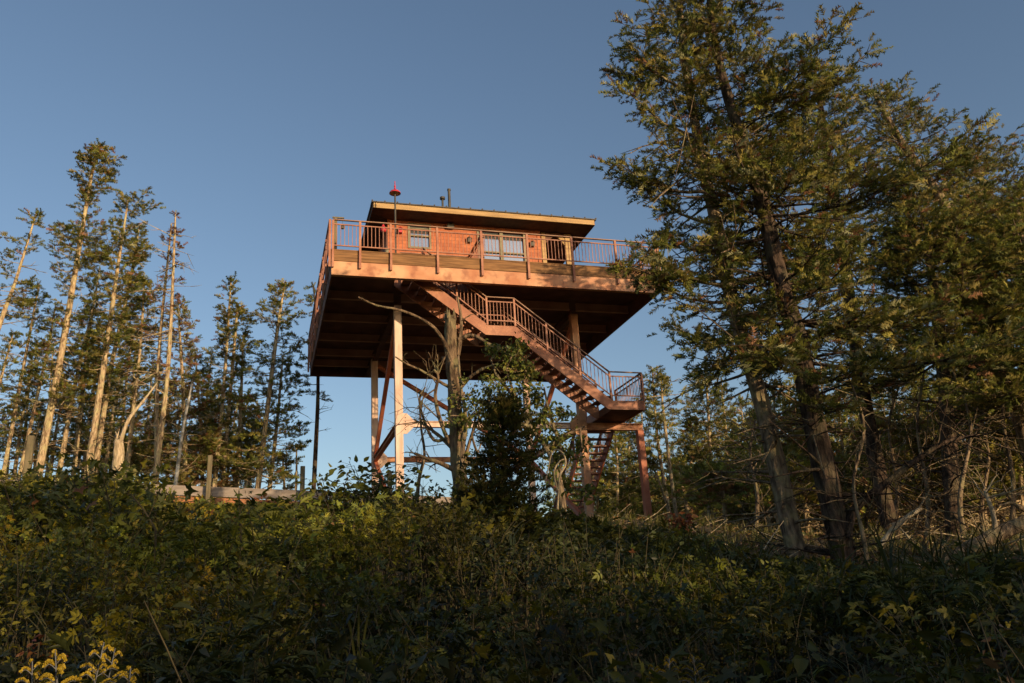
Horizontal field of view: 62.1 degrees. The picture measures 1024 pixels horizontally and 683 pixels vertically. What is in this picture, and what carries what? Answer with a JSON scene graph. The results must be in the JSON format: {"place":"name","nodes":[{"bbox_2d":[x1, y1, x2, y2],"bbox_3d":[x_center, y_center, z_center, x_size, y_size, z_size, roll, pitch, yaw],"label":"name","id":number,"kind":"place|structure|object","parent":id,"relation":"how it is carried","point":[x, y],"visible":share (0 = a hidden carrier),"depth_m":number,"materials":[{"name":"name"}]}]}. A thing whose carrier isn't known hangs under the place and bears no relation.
{"place":"outdoors","nodes":[
{"label":"outdoors","id":0,"kind":"place"},
{"bbox_2d":[0,0,1023,520],"label":"sky","id":1,"kind":"structure","parent":0,"point":[261,123],"materials":[{"name":"blue"}]},
{"bbox_2d":[0,505,1023,682],"bbox_3d":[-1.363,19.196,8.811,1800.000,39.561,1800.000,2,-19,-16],"label":"ground","id":2,"kind":"structure","parent":0,"point":[887,668],"depth_m":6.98,"materials":[{"name":"green plant"}]},
{"bbox_2d":[0,329,43,464],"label":"spruce tree","id":3,"kind":"object","parent":2,"relation":"on","point":[5,361],"visible":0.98,"depth_m":37.20,"materials":[{"name":"green plant"}]},
{"bbox_2d":[0,366,44,477],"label":"spruce tree","id":4,"kind":"object","parent":2,"relation":"on","point":[22,420],"visible":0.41,"depth_m":41.22,"materials":[{"name":"green plant"}]},
{"bbox_2d":[0,207,47,364],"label":"spruce tree","id":5,"kind":"object","parent":2,"relation":"on","point":[27,302],"visible":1,"depth_m":36.86,"materials":[{"name":"green plant"}]},
{"bbox_2d":[0,280,54,476],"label":"spruce tree","id":6,"kind":"object","parent":2,"relation":"on","point":[33,318],"visible":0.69,"depth_m":38.51,"materials":[{"name":"green plant"}]},
{"bbox_2d":[9,398,59,472],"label":"spruce tree","id":7,"kind":"object","parent":2,"relation":"on","point":[37,418],"visible":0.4,"depth_m":40.79,"materials":[{"name":"green plant"}]},
{"bbox_2d":[5,303,75,478],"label":"spruce tree","id":8,"kind":"object","parent":2,"relation":"on","point":[51,330],"visible":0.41,"depth_m":39.14,"materials":[{"name":"green plant"}]},
{"bbox_2d":[16,633,67,682],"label":"shrub","id":9,"kind":"object","parent":2,"relation":"on","point":[28,651],"visible":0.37,"depth_m":4.35,"materials":[{"name":"green plant"}]},
{"bbox_2d":[0,462,103,574],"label":"shrub","id":10,"kind":"object","parent":2,"relation":"on","point":[32,499],"visible":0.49,"depth_m":10.91,"materials":[{"name":"green plant"}]},
{"bbox_2d":[27,384,84,475],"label":"spruce tree","id":11,"kind":"object","parent":2,"relation":"on","point":[54,437],"visible":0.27,"depth_m":43.22,"materials":[{"name":"green plant"}]},
{"bbox_2d":[39,649,81,682],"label":"goldenrod","id":12,"kind":"object","parent":2,"relation":"on","point":[61,667],"visible":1,"depth_m":2.85,"materials":[{"name":"yellow plant"}]},
{"bbox_2d":[37,290,103,479],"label":"spruce tree","id":13,"kind":"object","parent":2,"relation":"on","point":[92,311],"visible":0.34,"depth_m":40.61,"materials":[{"name":"green plant"}]},
{"bbox_2d":[16,138,126,475],"bbox_3d":[-18.369,-0.802,35.585,3.704,17.727,3.798,2,-19,-16],"label":"spruce tree","id":14,"kind":"object","parent":2,"relation":"on","point":[94,257],"visible":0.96,"depth_m":35.81,"materials":[{"name":"green plant"}]},
{"bbox_2d":[15,641,128,682],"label":"goldenrod","id":15,"kind":"object","parent":2,"relation":"on","point":[103,656],"visible":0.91,"depth_m":2.95,"materials":[{"name":"yellow plant"}]},
{"bbox_2d":[45,266,120,475],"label":"spruce tree","id":16,"kind":"object","parent":2,"relation":"on","point":[78,426],"visible":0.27,"depth_m":40.87,"materials":[{"name":"green plant"}]},
{"bbox_2d":[20,452,198,595],"bbox_3d":[-4.498,2.208,9.879,1.691,1.703,1.836,-7,-19,10],"label":"shrub","id":17,"kind":"object","parent":2,"relation":"on","point":[118,510],"visible":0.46,"depth_m":9.73,"materials":[{"name":"green plant"}]},
{"bbox_2d":[81,369,137,478],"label":"spruce tree","id":18,"kind":"object","parent":2,"relation":"on","point":[108,447],"visible":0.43,"depth_m":41.23,"materials":[{"name":"green plant"}]},
{"bbox_2d":[50,446,170,537],"bbox_3d":[-5.774,2.214,12.032,1.484,1.759,2.094,10,-23,-36],"label":"shrub","id":19,"kind":"object","parent":2,"relation":"on","point":[91,463],"visible":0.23,"depth_m":11.81,"materials":[{"name":"green plant"}]},
{"bbox_2d":[75,225,153,474],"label":"spruce tree","id":20,"kind":"object","parent":2,"relation":"on","point":[107,389],"visible":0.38,"depth_m":38.12,"materials":[{"name":"green plant"}]},
{"bbox_2d":[67,186,165,480],"bbox_3d":[-16.305,0.261,35.239,3.220,15.102,3.080,5,-20,-23],"label":"spruce tree","id":21,"kind":"object","parent":2,"relation":"on","point":[108,339],"visible":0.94,"depth_m":35.75,"materials":[{"name":"green plant"}]},
{"bbox_2d":[102,340,153,479],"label":"spruce tree","id":22,"kind":"object","parent":2,"relation":"on","point":[127,399],"visible":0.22,"depth_m":43.53,"materials":[{"name":"green plant"}]},
{"bbox_2d":[111,384,156,481],"bbox_3d":[-14.155,4.112,31.717,1.330,5.482,0.497,4,-20,-22],"label":"broken stub","id":23,"kind":"object","parent":2,"relation":"on","point":[118,454],"visible":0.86,"depth_m":31.56,"materials":[{"name":"brown wood"}]},
{"bbox_2d":[103,272,168,481],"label":"spruce tree","id":24,"kind":"object","parent":2,"relation":"on","point":[134,401],"visible":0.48,"depth_m":37.91,"materials":[{"name":"green plant"}]},
{"bbox_2d":[90,489,205,542],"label":"shrub","id":25,"kind":"object","parent":2,"relation":"on","point":[193,505],"visible":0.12,"depth_m":10.78,"materials":[{"name":"green plant"}]},
{"bbox_2d":[124,368,177,473],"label":"spruce tree","id":26,"kind":"object","parent":2,"relation":"on","point":[140,412],"visible":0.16,"depth_m":42.42,"materials":[{"name":"green plant"}]},
{"bbox_2d":[118,222,199,483],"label":"spruce tree","id":27,"kind":"object","parent":2,"relation":"on","point":[158,353],"visible":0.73,"depth_m":35.02,"materials":[{"name":"green plant"}]},
{"bbox_2d":[126,210,199,496],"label":"dead spruce","id":28,"kind":"object","parent":2,"relation":"on","point":[161,433],"visible":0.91,"depth_m":34.05,"materials":[{"name":"brown wood"}]},
{"bbox_2d":[173,369,206,484],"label":"bare dead tree","id":29,"kind":"object","parent":2,"relation":"on","point":[194,376],"visible":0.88,"depth_m":31.93,"materials":[{"name":"brown wood"}]},
{"bbox_2d":[128,296,254,505],"bbox_3d":[-13.480,2.972,36.417,5.599,10.840,5.752,2,-19,-16],"label":"spruce tree","id":30,"kind":"object","parent":2,"relation":"on","point":[187,477],"visible":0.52,"depth_m":35.69,"materials":[{"name":"green plant"}]},
{"bbox_2d":[171,353,246,495],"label":"spruce tree","id":31,"kind":"object","parent":2,"relation":"on","point":[211,421],"visible":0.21,"depth_m":39.40,"materials":[{"name":"green plant"}]},
{"bbox_2d":[169,271,251,497],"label":"spruce tree","id":32,"kind":"object","parent":2,"relation":"on","point":[226,381],"visible":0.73,"depth_m":36.53,"materials":[{"name":"green plant"}]},
{"bbox_2d":[175,491,266,541],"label":"shrub","id":33,"kind":"object","parent":2,"relation":"on","point":[220,520],"visible":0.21,"depth_m":11.74,"materials":[{"name":"green plant"}]},
{"bbox_2d":[4,435,450,505],"bbox_3d":[-7.999,3.671,22.581,12.919,2.914,0.567,-3,-18,-2],"label":"timber fence","id":34,"kind":"object","parent":2,"relation":"on","point":[207,491],"visible":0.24,"depth_m":22.50,"materials":[{"name":"brown wood"}]},
{"bbox_2d":[136,540,328,630],"bbox_3d":[-2.467,2.340,7.690,1.519,0.924,1.257,-13,-21,28],"label":"shrub","id":35,"kind":"object","parent":2,"relation":"on","point":[276,553],"visible":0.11,"depth_m":7.47,"materials":[{"name":"green plant"}]},
{"bbox_2d":[210,301,266,497],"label":"spruce tree","id":36,"kind":"object","parent":2,"relation":"on","point":[240,310],"visible":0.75,"depth_m":37.71,"materials":[{"name":"green plant"}]},
{"bbox_2d":[210,327,273,487],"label":"spruce tree","id":37,"kind":"object","parent":2,"relation":"on","point":[241,383],"visible":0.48,"depth_m":37.18,"materials":[{"name":"green plant"}]},
{"bbox_2d":[215,278,308,489],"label":"spruce tree","id":38,"kind":"object","parent":2,"relation":"on","point":[260,463],"visible":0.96,"depth_m":35.50,"materials":[{"name":"green plant"}]},
{"bbox_2d":[235,353,312,500],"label":"spruce tree","id":39,"kind":"object","parent":2,"relation":"on","point":[272,459],"visible":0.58,"depth_m":36.99,"materials":[{"name":"green plant"}]},
{"bbox_2d":[230,491,325,539],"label":"shrub","id":40,"kind":"object","parent":2,"relation":"on","point":[280,501],"visible":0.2,"depth_m":12.66,"materials":[{"name":"green plant"}]},
{"bbox_2d":[284,282,342,488],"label":"spruce tree","id":41,"kind":"object","parent":2,"relation":"on","point":[318,398],"visible":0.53,"depth_m":36.47,"materials":[{"name":"green plant"}]},
{"bbox_2d":[242,553,435,668],"bbox_3d":[-1.313,2.132,6.568,1.521,0.984,0.979,2,-19,-16],"label":"shrub","id":42,"kind":"object","parent":2,"relation":"on","point":[339,570],"visible":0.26,"depth_m":6.58,"materials":[{"name":"green plant"}]},
{"bbox_2d":[292,463,395,522],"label":"shrub","id":43,"kind":"object","parent":2,"relation":"on","point":[358,485],"visible":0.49,"depth_m":13.71,"materials":[{"name":"green plant"}]},
{"bbox_2d":[334,455,429,513],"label":"shrub","id":44,"kind":"object","parent":2,"relation":"on","point":[392,478],"visible":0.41,"depth_m":14.75,"materials":[{"name":"green plant"}]},
{"bbox_2d":[357,469,456,525],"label":"shrub","id":45,"kind":"object","parent":2,"relation":"on","point":[414,497],"visible":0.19,"depth_m":12.59,"materials":[{"name":"green plant"}]},
{"bbox_2d":[378,386,445,507],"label":"dead tree","id":46,"kind":"object","parent":2,"relation":"on","point":[421,467],"visible":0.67,"depth_m":16.19,"materials":[{"name":"brown wood"}]},
{"bbox_2d":[358,296,533,503],"bbox_3d":[-1.217,1.443,15.527,3.362,4.702,2.091,2,-19,-16],"label":"broken snag","id":47,"kind":"object","parent":2,"relation":"on","point":[452,346],"visible":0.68,"depth_m":15.39,"materials":[{"name":"brown plant"}]},
{"bbox_2d":[438,355,478,507],"bbox_3d":[-0.890,1.896,14.858,0.762,3.466,0.455,-4,-18,1],"label":"ivy vine","id":48,"kind":"object","parent":47,"relation":"attached to","point":[462,381],"visible":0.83,"depth_m":15.01,"materials":[{"name":"green plant"}]},
{"bbox_2d":[392,493,513,555],"bbox_3d":[-0.768,2.498,10.868,1.752,0.976,1.673,2,-19,-16],"label":"shrub","id":49,"kind":"object","parent":2,"relation":"on","point":[473,511],"visible":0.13,"depth_m":10.56,"materials":[{"name":"green plant"}]},
{"bbox_2d":[439,475,512,540],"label":"shrub","id":50,"kind":"object","parent":2,"relation":"on","point":[476,489],"visible":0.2,"depth_m":11.41,"materials":[{"name":"green plant"}]},
{"bbox_2d":[307,188,660,519],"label":"lookout tower","id":51,"kind":"structure","parent":2,"relation":"on","point":[503,276],"depth_m":29.62,"materials":[{"name":"paint"}]},
{"bbox_2d":[408,223,431,249],"bbox_3d":[-3.241,-3.676,29.785,0.820,0.960,0.095,2,-19,-16],"label":"window","id":52,"kind":"structure","parent":51,"relation":"in","point":[419,238],"depth_m":29.79,"materials":[{"name":"white glass"}]},
{"bbox_2d":[477,229,526,260],"bbox_3d":[-0.365,-3.146,30.469,1.800,1.770,0.095,2,-19,-16],"label":"window","id":53,"kind":"structure","parent":51,"relation":"in","point":[505,241],"depth_m":30.61,"materials":[{"name":"white glass"}]},
{"bbox_2d":[449,386,559,552],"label":"young spruce","id":54,"kind":"object","parent":2,"relation":"on","point":[505,445],"visible":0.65,"depth_m":11.94,"materials":[{"name":"green plant"}]},
{"bbox_2d":[0,461,1023,682],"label":"undergrowth","id":55,"kind":"object","parent":2,"relation":"on","point":[954,588],"depth_m":5.59,"materials":[{"name":"green plant"}]},
{"bbox_2d":[455,331,598,518],"bbox_3d":[0.335,1.789,14.806,2.618,4.030,1.173,2,-19,-16],"label":"apple tree","id":56,"kind":"object","parent":2,"relation":"on","point":[510,363],"visible":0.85,"depth_m":14.97,"materials":[{"name":"green plant"}]},
{"bbox_2d":[494,491,593,539],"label":"shrub","id":57,"kind":"object","parent":2,"relation":"on","point":[588,502],"visible":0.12,"depth_m":11.51,"materials":[{"name":"green plant"}]},
{"bbox_2d":[593,431,642,519],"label":"spruce tree","id":58,"kind":"object","parent":2,"relation":"on","point":[602,494],"visible":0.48,"depth_m":39.95,"materials":[{"name":"green plant"}]},
{"bbox_2d":[602,413,664,521],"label":"spruce tree","id":59,"kind":"object","parent":2,"relation":"on","point":[630,438],"visible":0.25,"depth_m":42.05,"materials":[{"name":"green plant"}]},
{"bbox_2d":[572,507,704,552],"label":"shrub","id":60,"kind":"object","parent":2,"relation":"on","point":[644,528],"visible":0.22,"depth_m":11.60,"materials":[{"name":"green plant"}]},
{"bbox_2d":[615,397,668,516],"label":"spruce tree","id":61,"kind":"object","parent":2,"relation":"on","point":[658,497],"visible":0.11,"depth_m":44.16,"materials":[{"name":"green plant"}]},
{"bbox_2d":[611,456,675,518],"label":"spruce tree","id":62,"kind":"object","parent":2,"relation":"on","point":[649,461],"visible":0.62,"depth_m":33.09,"materials":[{"name":"green plant"}]},
{"bbox_2d":[629,365,693,519],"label":"spruce tree","id":63,"kind":"object","parent":2,"relation":"on","point":[657,437],"visible":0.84,"depth_m":33.49,"materials":[{"name":"green plant"}]},
{"bbox_2d":[642,654,715,682],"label":"shrub","id":64,"kind":"object","parent":2,"relation":"on","point":[682,679],"visible":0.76,"depth_m":3.99,"materials":[{"name":"green plant"}]},
{"bbox_2d":[640,371,718,517],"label":"spruce tree","id":65,"kind":"object","parent":2,"relation":"on","point":[665,378],"visible":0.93,"depth_m":33.41,"materials":[{"name":"green plant"}]},
{"bbox_2d":[652,454,721,525],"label":"spruce tree","id":66,"kind":"object","parent":2,"relation":"on","point":[685,503],"visible":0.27,"depth_m":33.83,"materials":[{"name":"green plant"}]},
{"bbox_2d":[671,454,733,524],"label":"spruce tree","id":67,"kind":"object","parent":2,"relation":"on","point":[700,465],"visible":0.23,"depth_m":27.89,"materials":[{"name":"green plant"}]},
{"bbox_2d":[670,365,737,522],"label":"spruce tree","id":68,"kind":"object","parent":2,"relation":"on","point":[694,451],"visible":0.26,"depth_m":38.65,"materials":[{"name":"green plant"}]},
{"bbox_2d":[665,526,744,558],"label":"shrub","id":69,"kind":"object","parent":2,"relation":"on","point":[699,537],"visible":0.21,"depth_m":10.52,"materials":[{"name":"green plant"}]},
{"bbox_2d":[669,461,762,527],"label":"spruce tree","id":70,"kind":"object","parent":2,"relation":"on","point":[721,489],"visible":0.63,"depth_m":24.55,"materials":[{"name":"green plant"}]},
{"bbox_2d":[701,375,754,523],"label":"spruce tree","id":71,"kind":"object","parent":2,"relation":"on","point":[724,385],"visible":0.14,"depth_m":41.99,"materials":[{"name":"green plant"}]},
{"bbox_2d":[588,0,890,561],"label":"spruce tree","id":72,"kind":"object","parent":2,"relation":"on","point":[660,282],"visible":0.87,"depth_m":13.96,"materials":[{"name":"green plant"}]},
{"bbox_2d":[680,380,830,531],"bbox_3d":[6.048,3.088,19.927,3.826,5.120,2.530,-6,-19,9],"label":"dead tree","id":73,"kind":"object","parent":2,"relation":"on","point":[757,499],"visible":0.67,"depth_m":20.04,"materials":[{"name":"brown wood"}]},
{"bbox_2d":[729,399,787,532],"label":"spruce tree","id":74,"kind":"object","parent":2,"relation":"on","point":[757,464],"visible":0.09,"depth_m":26.54,"materials":[{"name":"green plant"}]},
{"bbox_2d":[721,374,823,533],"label":"spruce tree","id":75,"kind":"object","parent":2,"relation":"on","point":[766,502],"visible":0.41,"depth_m":22.10,"materials":[{"name":"green plant"}]},
{"bbox_2d":[704,557,870,629],"bbox_3d":[2.682,2.319,7.539,1.645,0.870,1.699,2,-19,-16],"label":"shrub","id":76,"kind":"object","parent":2,"relation":"on","point":[852,566],"visible":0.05,"depth_m":7.38,"materials":[{"name":"green plant"}]},
{"bbox_2d":[585,506,1023,569],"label":"leaf litter","id":77,"kind":"object","parent":2,"relation":"on","point":[729,529],"visible":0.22,"depth_m":15.00,"materials":[{"name":"plant"}]},
{"bbox_2d":[876,490,929,548],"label":"dead tree","id":78,"kind":"object","parent":77,"relation":"on","point":[901,521],"visible":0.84,"depth_m":11.86,"materials":[{"name":"brown wood"}]},
{"bbox_2d":[586,504,1023,569],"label":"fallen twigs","id":79,"kind":"object","parent":2,"relation":"on","point":[816,530],"depth_m":14.81,"materials":[{"name":"brown wood"}]},
{"bbox_2d":[761,407,850,533],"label":"spruce tree","id":80,"kind":"object","parent":2,"relation":"on","point":[810,497],"visible":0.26,"depth_m":22.80,"materials":[{"name":"green plant"}]},
{"bbox_2d":[656,0,1023,567],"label":"spruce tree","id":81,"kind":"object","parent":2,"relation":"on","point":[784,153],"visible":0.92,"depth_m":13.13,"materials":[{"name":"green plant"}]},
{"bbox_2d":[816,384,879,533],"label":"spruce tree","id":82,"kind":"object","parent":2,"relation":"on","point":[841,448],"visible":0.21,"depth_m":24.86,"materials":[{"name":"green plant"}]},
{"bbox_2d":[765,55,933,536],"bbox_3d":[8.363,-1.374,20.590,3.904,13.024,4.460,-11,-20,21],"label":"spruce tree","id":83,"kind":"object","parent":2,"relation":"on","point":[874,218],"visible":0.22,"depth_m":20.59,"materials":[{"name":"green plant"}]},
{"bbox_2d":[790,379,915,566],"bbox_3d":[4.960,1.910,12.139,1.558,3.136,1.635,-17,-22,35],"label":"dead tree","id":84,"kind":"object","parent":2,"relation":"on","point":[854,500],"visible":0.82,"depth_m":12.07,"materials":[{"name":"wood"}]},
{"bbox_2d":[838,412,941,537],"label":"spruce tree","id":85,"kind":"object","parent":2,"relation":"on","point":[904,488],"visible":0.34,"depth_m":22.08,"materials":[{"name":"green plant"}]},
{"bbox_2d":[774,375,1023,549],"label":"dead tree","id":86,"kind":"object","parent":2,"relation":"on","point":[879,488],"visible":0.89,"depth_m":12.22,"materials":[{"name":"brown wood"}]},
{"bbox_2d":[789,554,1008,601],"bbox_3d":[3.450,2.267,7.497,1.853,0.824,1.656,-11,-20,22],"label":"shrub","id":87,"kind":"object","parent":2,"relation":"on","point":[973,564],"visible":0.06,"depth_m":7.19,"materials":[{"name":"green plant"}]},
{"bbox_2d":[837,362,968,535],"bbox_3d":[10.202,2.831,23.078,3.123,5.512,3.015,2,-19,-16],"label":"spruce tree","id":88,"kind":"object","parent":2,"relation":"on","point":[898,407],"visible":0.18,"depth_m":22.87,"materials":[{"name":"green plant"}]},
{"bbox_2d":[817,176,1023,541],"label":"spruce tree","id":89,"kind":"object","parent":2,"relation":"on","point":[945,242],"visible":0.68,"depth_m":17.95,"materials":[{"name":"green plant"}]},
{"bbox_2d":[854,357,993,538],"bbox_3d":[8.740,2.417,17.961,3.378,6.332,2.963,-5,-18,4],"label":"dead tree","id":90,"kind":"object","parent":2,"relation":"on","point":[928,521],"visible":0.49,"depth_m":18.01,"materials":[{"name":"brown wood"}]},
{"bbox_2d":[836,70,1023,463],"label":"spruce tree","id":91,"kind":"object","parent":2,"relation":"on","point":[887,123],"visible":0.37,"depth_m":21.80,"materials":[{"name":"green plant"}]},
{"bbox_2d":[894,418,973,533],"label":"spruce tree","id":92,"kind":"object","parent":2,"relation":"on","point":[933,478],"visible":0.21,"depth_m":22.77,"materials":[{"name":"green plant"}]},
{"bbox_2d":[857,339,1023,538],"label":"dead tree","id":93,"kind":"object","parent":2,"relation":"on","point":[960,506],"visible":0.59,"depth_m":16.97,"materials":[{"name":"brown wood"}]},
{"bbox_2d":[898,385,984,534],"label":"spruce tree","id":94,"kind":"object","parent":2,"relation":"on","point":[936,399],"visible":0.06,"depth_m":23.56,"materials":[{"name":"green plant"}]},
{"bbox_2d":[906,484,1023,564],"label":"fallen log","id":95,"kind":"object","parent":2,"relation":"on","point":[1016,522],"visible":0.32,"depth_m":12.05,"materials":[{"name":"brown plant"}]},
{"bbox_2d":[912,179,1023,431],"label":"spruce tree","id":96,"kind":"object","parent":2,"relation":"on","point":[989,392],"visible":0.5,"depth_m":17.71,"materials":[{"name":"green plant"}]},
{"bbox_2d":[912,380,1023,537],"bbox_3d":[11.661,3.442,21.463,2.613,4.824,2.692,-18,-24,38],"label":"spruce tree","id":97,"kind":"object","parent":2,"relation":"on","point":[981,472],"visible":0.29,"depth_m":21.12,"materials":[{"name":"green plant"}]},
{"bbox_2d":[917,134,1023,366],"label":"spruce tree","id":98,"kind":"object","parent":2,"relation":"on","point":[1004,160],"visible":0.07,"depth_m":23.17,"materials":[{"name":"green plant"}]},
{"bbox_2d":[921,333,1023,538],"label":"dead tree","id":99,"kind":"object","parent":2,"relation":"on","point":[1010,469],"visible":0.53,"depth_m":17.94,"materials":[{"name":"brown wood"}]},
{"bbox_2d":[936,539,1023,583],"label":"shrub","id":100,"kind":"object","parent":2,"relation":"on","point":[959,556],"visible":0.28,"depth_m":8.45,"materials":[{"name":"green plant"}]},
{"bbox_2d":[960,394,1023,532],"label":"spruce tree","id":101,"kind":"object","parent":2,"relation":"on","point":[1020,499],"visible":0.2,"depth_m":21.10,"materials":[{"name":"green plant"}]},
{"bbox_2d":[960,446,1023,561],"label":"dead tree","id":102,"kind":"object","parent":2,"relation":"on","point":[990,506],"visible":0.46,"depth_m":12.21,"materials":[{"name":"brown wood"}]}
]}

